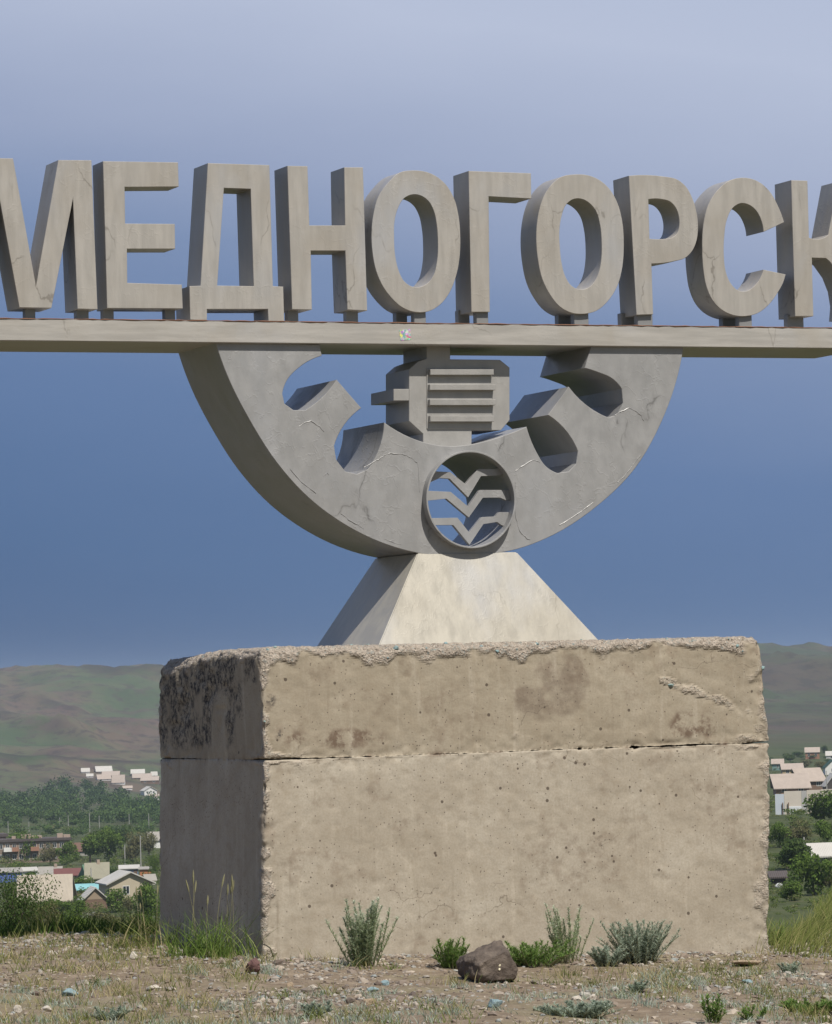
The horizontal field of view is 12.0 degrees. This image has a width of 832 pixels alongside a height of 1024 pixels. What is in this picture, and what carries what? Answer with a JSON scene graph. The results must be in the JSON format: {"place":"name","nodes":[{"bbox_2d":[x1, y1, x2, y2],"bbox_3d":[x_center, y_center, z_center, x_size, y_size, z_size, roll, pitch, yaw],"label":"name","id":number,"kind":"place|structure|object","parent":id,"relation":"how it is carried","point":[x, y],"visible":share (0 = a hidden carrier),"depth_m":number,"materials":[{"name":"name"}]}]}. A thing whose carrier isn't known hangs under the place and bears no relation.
{"place":"outdoors","nodes":[
{"label":"outdoors","id":0,"kind":"place"},
{"bbox_2d":[0,899,160,937],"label":"tall grass","id":1,"kind":"structure","parent":0,"point":[45,927],"depth_m":27.67,"materials":[{"name":"plant"}]},
{"bbox_2d":[0,642,831,938],"bbox_3d":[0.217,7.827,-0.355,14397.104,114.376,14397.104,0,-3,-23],"label":"hills","id":2,"kind":"structure","parent":0,"point":[77,734],"depth_m":2820.21,"materials":[{"name":"green plant"}]},
{"bbox_2d":[0,867,23,882],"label":"garage","id":3,"kind":"structure","parent":2,"relation":"on","point":[11,869],"depth_m":752.77,"materials":[{"name":"grey stone"}]},
{"bbox_2d":[8,830,29,837],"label":"tree","id":4,"kind":"object","parent":2,"relation":"on","point":[17,834],"visible":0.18,"depth_m":1016.09,"materials":[{"name":"green plant"}]},
{"bbox_2d":[16,834,40,856],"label":"tree","id":5,"kind":"object","parent":2,"relation":"on","point":[28,846],"visible":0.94,"depth_m":968.23,"materials":[{"name":"green plant"}]},
{"bbox_2d":[21,867,37,874],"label":"shed","id":6,"kind":"structure","parent":2,"relation":"on","point":[28,869],"depth_m":769.22,"materials":[{"name":"white metal"}]},
{"bbox_2d":[0,866,62,934],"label":"bush","id":7,"kind":"object","parent":2,"relation":"on","point":[20,901],"visible":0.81,"depth_m":69.35,"materials":[{"name":"green plant"}]},
{"bbox_2d":[0,833,71,862],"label":"apartment building","id":8,"kind":"structure","parent":2,"relation":"on","point":[12,846],"depth_m":968.69,"materials":[{"name":"white paint"}]},
{"bbox_2d":[20,899,63,930],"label":"bush","id":9,"kind":"object","parent":2,"relation":"on","point":[47,915],"visible":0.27,"depth_m":73.29,"materials":[{"name":"green plant"}]},
{"bbox_2d":[17,874,76,908],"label":"house","id":10,"kind":"structure","parent":2,"relation":"on","point":[67,887],"depth_m":569.66,"materials":[{"name":"stone"}]},
{"bbox_2d":[38,843,58,864],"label":"tree","id":11,"kind":"object","parent":2,"relation":"on","point":[46,856],"visible":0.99,"depth_m":900.53,"materials":[{"name":"green plant"}]},
{"bbox_2d":[37,864,62,874],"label":"house","id":12,"kind":"structure","parent":2,"relation":"on","point":[42,870],"depth_m":756.46,"materials":[{"name":"grey stone"}]},
{"bbox_2d":[37,898,70,913],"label":"tree","id":13,"kind":"object","parent":2,"relation":"on","point":[61,905],"visible":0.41,"depth_m":510.83,"materials":[{"name":"green plant"}]},
{"bbox_2d":[53,868,80,879],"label":"house","id":14,"kind":"structure","parent":2,"relation":"on","point":[75,872],"depth_m":747.49,"materials":[{"name":"red metal"}]},
{"bbox_2d":[55,841,81,864],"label":"tree","id":15,"kind":"object","parent":2,"relation":"on","point":[66,849],"visible":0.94,"depth_m":895.53,"materials":[{"name":"green plant"}]},
{"bbox_2d":[57,905,91,926],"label":"bush","id":16,"kind":"object","parent":2,"relation":"on","point":[72,911],"visible":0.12,"depth_m":77.41,"materials":[{"name":"green plant"}]},
{"bbox_2d":[66,894,86,914],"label":"tree","id":17,"kind":"object","parent":2,"relation":"on","point":[80,903],"visible":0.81,"depth_m":511.32,"materials":[{"name":"green plant"}]},
{"bbox_2d":[72,842,87,855],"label":"house","id":18,"kind":"structure","parent":2,"relation":"on","point":[78,844],"depth_m":999.06,"materials":[{"name":"brown stone"}]},
{"bbox_2d":[74,875,93,883],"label":"tree","id":19,"kind":"object","parent":2,"relation":"on","point":[81,881],"visible":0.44,"depth_m":661.56,"materials":[{"name":"green plant"}]},
{"bbox_2d":[75,883,98,895],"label":"shed","id":20,"kind":"structure","parent":2,"relation":"on","point":[78,887],"depth_m":613.49,"materials":[{"name":"teal metal"}]},
{"bbox_2d":[77,886,106,909],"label":"house","id":21,"kind":"structure","parent":2,"relation":"on","point":[91,894],"depth_m":563.96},
{"bbox_2d":[76,860,109,882],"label":"house","id":22,"kind":"structure","parent":2,"relation":"on","point":[100,870],"depth_m":701.52,"materials":[{"name":"beige stone"}]},
{"bbox_2d":[81,831,107,862],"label":"tree","id":23,"kind":"object","parent":2,"relation":"on","point":[91,845],"visible":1,"depth_m":887.42,"materials":[{"name":"green plant"}]},
{"bbox_2d":[82,908,116,919],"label":"tree","id":24,"kind":"object","parent":2,"relation":"on","point":[101,914],"visible":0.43,"depth_m":484.90,"materials":[{"name":"green plant"}]},
{"bbox_2d":[94,766,112,772],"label":"slope house","id":25,"kind":"structure","parent":2,"relation":"on","point":[99,769],"depth_m":2403.62,"materials":[{"name":"white"}]},
{"bbox_2d":[96,774,110,780],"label":"slope house","id":26,"kind":"structure","parent":2,"relation":"on","point":[104,777],"depth_m":2319.88,"materials":[{"name":"stone"}]},
{"bbox_2d":[96,826,124,862],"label":"tree","id":27,"kind":"object","parent":2,"relation":"on","point":[114,841],"visible":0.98,"depth_m":890.47,"materials":[{"name":"green plant"}]},
{"bbox_2d":[102,771,120,776],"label":"slope house","id":28,"kind":"structure","parent":2,"relation":"on","point":[112,772],"depth_m":2383.55,"materials":[{"name":"stone"}]},
{"bbox_2d":[104,888,128,912],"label":"tree","id":29,"kind":"object","parent":2,"relation":"on","point":[113,897],"visible":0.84,"depth_m":554.85,"materials":[{"name":"green plant"}]},
{"bbox_2d":[97,914,137,926],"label":"bush","id":30,"kind":"object","parent":2,"relation":"on","point":[118,918],"visible":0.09,"depth_m":65.67,"materials":[{"name":"green plant"}]},
{"bbox_2d":[111,775,125,784],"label":"slope house","id":31,"kind":"structure","parent":2,"relation":"on","point":[119,779],"depth_m":2300.01,"materials":[{"name":"stone"}]},
{"bbox_2d":[113,823,134,848],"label":"tree","id":32,"kind":"object","parent":2,"relation":"on","point":[122,832],"visible":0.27,"depth_m":1024.79,"materials":[{"name":"green plant"}]},
{"bbox_2d":[95,870,155,900],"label":"house","id":33,"kind":"structure","parent":2,"relation":"on","point":[129,881],"depth_m":586.44,"materials":[{"name":"beige stone"}]},
{"bbox_2d":[122,897,133,911],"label":"tree","id":34,"kind":"object","parent":2,"relation":"on","point":[126,904],"visible":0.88,"depth_m":522.77,"materials":[{"name":"green plant"}]},
{"bbox_2d":[118,864,139,873],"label":"garage","id":35,"kind":"structure","parent":2,"relation":"on","point":[133,868],"depth_m":748.30,"materials":[{"name":"white metal"}]},
{"bbox_2d":[121,831,146,861],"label":"tree","id":36,"kind":"object","parent":2,"relation":"on","point":[134,843],"visible":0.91,"depth_m":890.85,"materials":[{"name":"green plant"}]},
{"bbox_2d":[131,769,144,775],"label":"slope house","id":37,"kind":"structure","parent":2,"relation":"on","point":[137,771],"depth_m":2390.65,"materials":[{"name":"white"}]},
{"bbox_2d":[124,908,159,925],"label":"bush","id":38,"kind":"object","parent":2,"relation":"on","point":[149,917],"visible":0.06,"depth_m":71.56,"materials":[{"name":"green plant"}]},
{"bbox_2d":[132,773,151,778],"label":"slope house","id":39,"kind":"structure","parent":2,"relation":"on","point":[136,776],"depth_m":2363.75,"materials":[{"name":"stone"}]},
{"bbox_2d":[130,881,159,916],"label":"tree","id":40,"kind":"object","parent":2,"relation":"on","point":[147,897],"visible":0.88,"depth_m":476.25,"materials":[{"name":"green plant"}]},
{"bbox_2d":[138,866,151,875],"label":"garage","id":41,"kind":"structure","parent":2,"relation":"on","point":[144,869],"depth_m":741.53,"materials":[{"name":"grey stone"}]},
{"bbox_2d":[140,786,157,794],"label":"slope house","id":42,"kind":"structure","parent":2,"relation":"on","point":[145,790],"depth_m":2113.28,"materials":[{"name":"white stone"}]},
{"bbox_2d":[141,832,157,854],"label":"tree","id":43,"kind":"object","parent":2,"relation":"on","point":[148,846],"visible":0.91,"depth_m":917.02,"materials":[{"name":"green plant"}]},
{"bbox_2d":[140,776,159,783],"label":"slope house","id":44,"kind":"structure","parent":2,"relation":"on","point":[150,779],"depth_m":2328.14,"materials":[{"name":"stone"}]},
{"bbox_2d":[143,874,156,884],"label":"shed","id":45,"kind":"structure","parent":2,"relation":"on","point":[152,877],"depth_m":691.39,"materials":[{"name":"grey stone"}]},
{"bbox_2d":[146,831,159,847],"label":"house","id":46,"kind":"structure","parent":2,"relation":"on","point":[156,834],"depth_m":1027.41,"materials":[{"name":"grey stone"}]},
{"bbox_2d":[148,855,159,875],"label":"tree","id":47,"kind":"object","parent":2,"relation":"on","point":[153,864],"visible":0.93,"depth_m":737.46,"materials":[{"name":"green plant"}]},
{"bbox_2d":[0,751,831,835],"bbox_3d":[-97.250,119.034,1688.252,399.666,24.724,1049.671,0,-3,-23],"label":"wood","id":48,"kind":"object","parent":2,"relation":"on","point":[120,805],"visible":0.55,"depth_m":1592.02,"materials":[{"name":"green plant"}]},
{"bbox_2d":[0,769,831,929],"bbox_3d":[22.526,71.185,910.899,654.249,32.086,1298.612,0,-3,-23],"label":"undergrowth","id":49,"kind":"object","parent":2,"relation":"on","point":[146,859],"visible":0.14,"depth_m":577.06,"materials":[{"name":"green plant"}]},
{"bbox_2d":[767,870,787,886],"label":"shed","id":50,"kind":"structure","parent":2,"relation":"on","point":[778,876],"depth_m":380.64,"materials":[{"name":"grey"}]},
{"bbox_2d":[771,759,783,769],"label":"house","id":51,"kind":"structure","parent":2,"relation":"on","point":[775,763],"depth_m":1282.07,"materials":[{"name":"stone"}]},
{"bbox_2d":[768,821,791,847],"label":"tree","id":52,"kind":"object","parent":2,"relation":"on","point":[779,833],"visible":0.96,"depth_m":483.84,"materials":[{"name":"green plant"}]},
{"bbox_2d":[783,753,794,761],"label":"tree","id":53,"kind":"object","parent":2,"relation":"on","point":[788,757],"visible":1,"depth_m":1455.38,"materials":[{"name":"green plant"}]},
{"bbox_2d":[769,773,811,794],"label":"house","id":54,"kind":"structure","parent":2,"relation":"on","point":[781,783],"depth_m":848.77,"materials":[{"name":"brick"}]},
{"bbox_2d":[778,880,802,900],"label":"tree","id":55,"kind":"object","parent":2,"relation":"on","point":[792,887],"visible":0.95,"depth_m":352.90,"materials":[{"name":"green plant"}]},
{"bbox_2d":[779,763,803,773],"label":"house","id":56,"kind":"structure","parent":2,"relation":"on","point":[785,768],"depth_m":1143.95,"materials":[{"name":"stone"}]},
{"bbox_2d":[775,837,811,868],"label":"tree","id":57,"kind":"object","parent":2,"relation":"on","point":[791,849],"visible":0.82,"depth_m":410.90,"materials":[{"name":"green plant"}]},
{"bbox_2d":[785,819,813,840],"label":"tree","id":58,"kind":"object","parent":2,"relation":"on","point":[798,831],"visible":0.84,"depth_m":489.51,"materials":[{"name":"green plant"}]},
{"bbox_2d":[775,789,831,814],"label":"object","id":59,"kind":"object","parent":2,"relation":"on","point":[789,799],"visible":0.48,"depth_m":637.82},
{"bbox_2d":[800,759,812,767],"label":"tree","id":60,"kind":"object","parent":2,"relation":"on","point":[806,763],"visible":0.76,"depth_m":1325.76,"materials":[{"name":"green plant"}]},
{"bbox_2d":[791,767,825,789],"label":"house","id":61,"kind":"structure","parent":2,"relation":"on","point":[817,777],"depth_m":894.03,"materials":[{"name":"stone"}]},
{"bbox_2d":[787,851,831,895],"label":"tree","id":62,"kind":"object","parent":2,"relation":"on","point":[813,874],"visible":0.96,"depth_m":361.61,"materials":[{"name":"green plant"}]},
{"bbox_2d":[804,747,819,758],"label":"house","id":63,"kind":"structure","parent":2,"relation":"on","point":[809,751],"depth_m":1531.93,"materials":[{"name":"brick"}]},
{"bbox_2d":[802,790,831,821],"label":"tree","id":64,"kind":"object","parent":2,"relation":"on","point":[820,808],"visible":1,"depth_m":541.58,"materials":[{"name":"green plant"}]},
{"bbox_2d":[805,842,831,862],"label":"house","id":65,"kind":"structure","parent":2,"relation":"on","point":[823,850],"depth_m":435.54,"materials":[{"name":"white"}]},
{"bbox_2d":[814,761,825,768],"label":"tree","id":66,"kind":"object","parent":2,"relation":"on","point":[820,765],"visible":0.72,"depth_m":1187.43,"materials":[{"name":"green plant"}]},
{"bbox_2d":[812,819,831,840],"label":"tree","id":67,"kind":"object","parent":2,"relation":"on","point":[825,831],"visible":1,"depth_m":482.94,"materials":[{"name":"green plant"}]},
{"bbox_2d":[817,859,831,888],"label":"tree","id":68,"kind":"object","parent":2,"relation":"on","point":[826,883],"visible":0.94,"depth_m":363.74,"materials":[{"name":"green plant"}]},
{"bbox_2d":[820,773,831,788],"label":"house","id":69,"kind":"structure","parent":2,"relation":"on","point":[829,782],"depth_m":847.14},
{"bbox_2d":[822,759,831,774],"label":"house","id":70,"kind":"structure","parent":2,"relation":"on","point":[827,766],"depth_m":1152.00,"materials":[{"name":"white"}]},
{"bbox_2d":[825,751,831,758],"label":"house","id":71,"kind":"structure","parent":2,"relation":"on","point":[828,754],"depth_m":1508.99,"materials":[{"name":"white"}]},
{"bbox_2d":[0,914,831,1023],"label":"ground","id":72,"kind":"structure","parent":0,"point":[662,1015],"depth_m":22.07,"materials":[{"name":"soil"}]},
{"bbox_2d":[13,1005,22,1012],"bbox_3d":[-2.094,2.613,20.736,0.049,0.049,0.038,1,-3,-42],"label":"stone","id":73,"kind":"object","parent":72,"relation":"on","point":[17,1008],"visible":0.94,"depth_m":20.72,"materials":[{"name":"stone"}]},
{"bbox_2d":[0,938,111,959],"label":"grass clump","id":74,"kind":"object","parent":72,"relation":"on","point":[11,952],"visible":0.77,"depth_m":24.94,"materials":[{"name":"plant"}]},
{"bbox_2d":[61,988,77,995],"bbox_3d":[-1.925,2.667,21.901,0.098,0.049,0.081,0,-3,-24],"label":"stone","id":75,"kind":"object","parent":72,"relation":"on","point":[70,992],"visible":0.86,"depth_m":21.87,"materials":[{"name":"stone"}]},
{"bbox_2d":[15,957,148,978],"bbox_3d":[-2.042,2.674,23.295,1.008,0.108,0.590,0,-3,-36],"label":"grass clump","id":76,"kind":"object","parent":72,"relation":"on","point":[70,969],"visible":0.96,"depth_m":23.31,"materials":[{"name":"green plant"}]},
{"bbox_2d":[88,1004,132,1020],"bbox_3d":[-1.556,2.564,20.196,0.254,0.097,0.170,0,-3,-23],"label":"sage cushion","id":77,"kind":"object","parent":72,"relation":"on","point":[113,1014],"visible":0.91,"depth_m":20.18,"materials":[{"name":"green plant"}]},
{"bbox_2d":[86,885,190,948],"bbox_3d":[-1.819,2.651,25.879,0.822,0.411,0.671,0,-3,-23],"label":"grass clump","id":78,"kind":"object","parent":72,"relation":"on","point":[137,939],"visible":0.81,"depth_m":25.79,"materials":[{"name":"green plant"}]},
{"bbox_2d":[117,870,275,958],"bbox_3d":[-1.262,2.514,24.679,1.254,0.562,0.805,0,-3,-23],"label":"grass clump","id":79,"kind":"object","parent":72,"relation":"on","point":[194,948],"visible":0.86,"depth_m":24.64,"materials":[{"name":"green plant"}]},
{"bbox_2d":[245,958,259,972],"bbox_3d":[-0.952,2.651,22.994,0.078,0.104,0.072,0,-3,-28],"label":"stone","id":80,"kind":"object","parent":72,"relation":"on","point":[254,963],"visible":0.91,"depth_m":22.97,"materials":[{"name":"stone"}]},
{"bbox_2d":[299,1000,333,1017],"bbox_3d":[-0.503,2.523,20.032,0.210,0.096,0.161,0,-3,-23],"label":"sage cushion","id":81,"kind":"object","parent":72,"relation":"on","point":[310,1007],"visible":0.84,"depth_m":20.01,"materials":[{"name":"green plant"}]},
{"bbox_2d":[324,897,400,966],"bbox_3d":[-0.326,2.557,23.986,0.428,0.434,0.318,1,-4,-43],"label":"wormwood plant","id":82,"kind":"object","parent":72,"relation":"on","point":[362,944],"visible":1,"depth_m":23.94,"materials":[{"name":"green plant"}]},
{"bbox_2d":[333,956,399,969],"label":"grass clump","id":83,"kind":"object","parent":72,"relation":"on","point":[364,968],"visible":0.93,"depth_m":23.87,"materials":[{"name":"plant"}]},
{"bbox_2d":[361,998,375,1004],"bbox_3d":[-0.253,2.557,20.574,0.079,0.044,0.056,1,-3,-41],"label":"stone","id":84,"kind":"object","parent":72,"relation":"on","point":[364,1001],"visible":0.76,"depth_m":20.55,"materials":[{"name":"stone"}]},
{"bbox_2d":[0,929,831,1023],"bbox_3d":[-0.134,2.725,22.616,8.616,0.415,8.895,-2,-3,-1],"label":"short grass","id":85,"kind":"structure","parent":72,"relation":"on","point":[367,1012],"depth_m":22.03,"materials":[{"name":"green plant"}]},
{"bbox_2d":[0,952,831,1023],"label":"wormwood","id":86,"kind":"object","parent":72,"relation":"on","point":[703,980],"visible":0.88,"depth_m":20.84,"materials":[{"name":"green plant"}]},
{"bbox_2d":[429,936,470,968],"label":"green herb","id":87,"kind":"object","parent":72,"relation":"on","point":[449,956],"visible":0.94,"depth_m":24.06,"materials":[{"name":"green plant"}]},
{"bbox_2d":[158,636,769,959],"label":"concrete block","id":88,"kind":"structure","parent":72,"relation":"on","point":[478,794],"depth_m":25.51,"materials":[{"name":"beige concrete"}]},
{"bbox_2d":[0,158,831,645],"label":"city sign","id":89,"kind":"object","parent":88,"relation":"on","point":[552,462],"visible":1,"depth_m":26.16,"materials":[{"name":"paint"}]},
{"bbox_2d":[159,941,772,960],"bbox_3d":[0.316,2.901,26.256,3.878,0.210,2.243,0,-3,-23],"label":"rubble","id":90,"kind":"object","parent":72,"relation":"on","point":[402,954],"visible":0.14,"depth_m":25.09,"materials":[{"name":"grey stone"}]},
{"bbox_2d":[456,940,517,982],"bbox_3d":[0.413,2.605,22.797,0.317,0.258,0.329,0,-3,-23],"label":"boulder","id":91,"kind":"object","parent":72,"relation":"on","point":[493,961],"visible":0.97,"depth_m":22.67,"materials":[{"name":"brown stone"}]},
{"bbox_2d":[488,999,502,1007],"bbox_3d":[0.395,2.499,20.041,0.067,0.050,0.069,-3,-3,36],"label":"stone","id":92,"kind":"object","parent":72,"relation":"on","point":[492,1001],"visible":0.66,"depth_m":20.02,"materials":[{"name":"stone"}]},
{"bbox_2d":[504,938,581,967],"bbox_3d":[0.730,2.699,24.110,0.637,0.183,0.436,0,-3,-23],"label":"green herb","id":93,"kind":"object","parent":72,"relation":"on","point":[531,956],"visible":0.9,"depth_m":24.07,"materials":[{"name":"green plant"}]},
{"bbox_2d":[544,902,593,963],"bbox_3d":[0.952,2.630,24.677,0.374,0.405,0.263,0,-3,-23],"label":"wormwood plant","id":94,"kind":"object","parent":72,"relation":"on","point":[557,924],"visible":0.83,"depth_m":24.66,"materials":[{"name":"green plant"}]},
{"bbox_2d":[532,998,621,1018],"bbox_3d":[0.789,2.500,19.829,0.495,0.111,0.331,0,-3,-23],"label":"sage cushion","id":95,"kind":"object","parent":72,"relation":"on","point":[594,1009],"visible":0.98,"depth_m":19.79,"materials":[{"name":"green plant"}]},
{"bbox_2d":[586,944,628,966],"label":"sage bush","id":96,"kind":"object","parent":72,"relation":"on","point":[603,957],"visible":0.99,"depth_m":24.20,"materials":[{"name":"green plant"}]},
{"bbox_2d":[624,978,649,992],"bbox_3d":[1.211,2.605,21.662,0.183,0.086,0.163,0,-3,-23],"label":"sage cushion","id":97,"kind":"object","parent":72,"relation":"on","point":[640,985],"visible":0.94,"depth_m":21.64,"materials":[{"name":"green plant"}]},
{"bbox_2d":[594,918,680,963],"bbox_3d":[1.421,2.717,24.954,0.626,0.295,0.427,0,-3,-23],"label":"sage bush","id":98,"kind":"object","parent":72,"relation":"on","point":[644,946],"visible":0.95,"depth_m":24.90,"materials":[{"name":"green plant"}]},
{"bbox_2d":[695,992,731,1022],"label":"green weed","id":99,"kind":"object","parent":72,"relation":"on","point":[711,1012],"visible":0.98,"depth_m":19.59,"materials":[{"name":"green plant"}]},
{"bbox_2d":[731,960,761,964],"bbox_3d":[2.046,2.796,24.450,0.196,0.045,0.182,-1,-3,-6],"label":"stone","id":100,"kind":"object","parent":72,"relation":"on","point":[742,962],"visible":0.91,"depth_m":24.39,"materials":[{"name":"stone"}]},
{"bbox_2d":[734,1004,767,1019],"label":"green weed","id":101,"kind":"object","parent":72,"relation":"on","point":[746,1013],"visible":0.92,"depth_m":20.02,"materials":[{"name":"green plant"}]},
{"bbox_2d":[733,946,780,956],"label":"grass clump","id":102,"kind":"object","parent":72,"relation":"on","point":[758,953],"visible":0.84,"depth_m":25.61,"materials":[{"name":"plant"}]},
{"bbox_2d":[766,898,798,944],"bbox_3d":[2.502,2.807,27.205,0.524,0.373,0.425,0,-3,-23],"label":"grass clump","id":103,"kind":"object","parent":72,"relation":"on","point":[771,935],"visible":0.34,"depth_m":27.16,"materials":[{"name":"green plant"}]},
{"bbox_2d":[776,961,800,972],"bbox_3d":[2.238,2.737,23.659,0.184,0.089,0.144,0,-3,-23],"label":"sage cushion","id":104,"kind":"object","parent":72,"relation":"on","point":[791,967],"visible":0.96,"depth_m":23.65,"materials":[{"name":"green plant"}]},
{"bbox_2d":[776,997,831,1014],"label":"green weed","id":105,"kind":"object","parent":72,"relation":"on","point":[827,1003],"visible":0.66,"depth_m":20.72,"materials":[{"name":"green plant"}]},
{"bbox_2d":[0,0,831,667],"label":"sky","id":106,"kind":"structure","parent":0,"point":[130,534],"materials":[{"name":"blue"}]},
{"bbox_2d":[755,883,831,959],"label":"feather grass","id":107,"kind":"structure","parent":0,"point":[816,935],"depth_m":26.70,"materials":[{"name":"green plant"}]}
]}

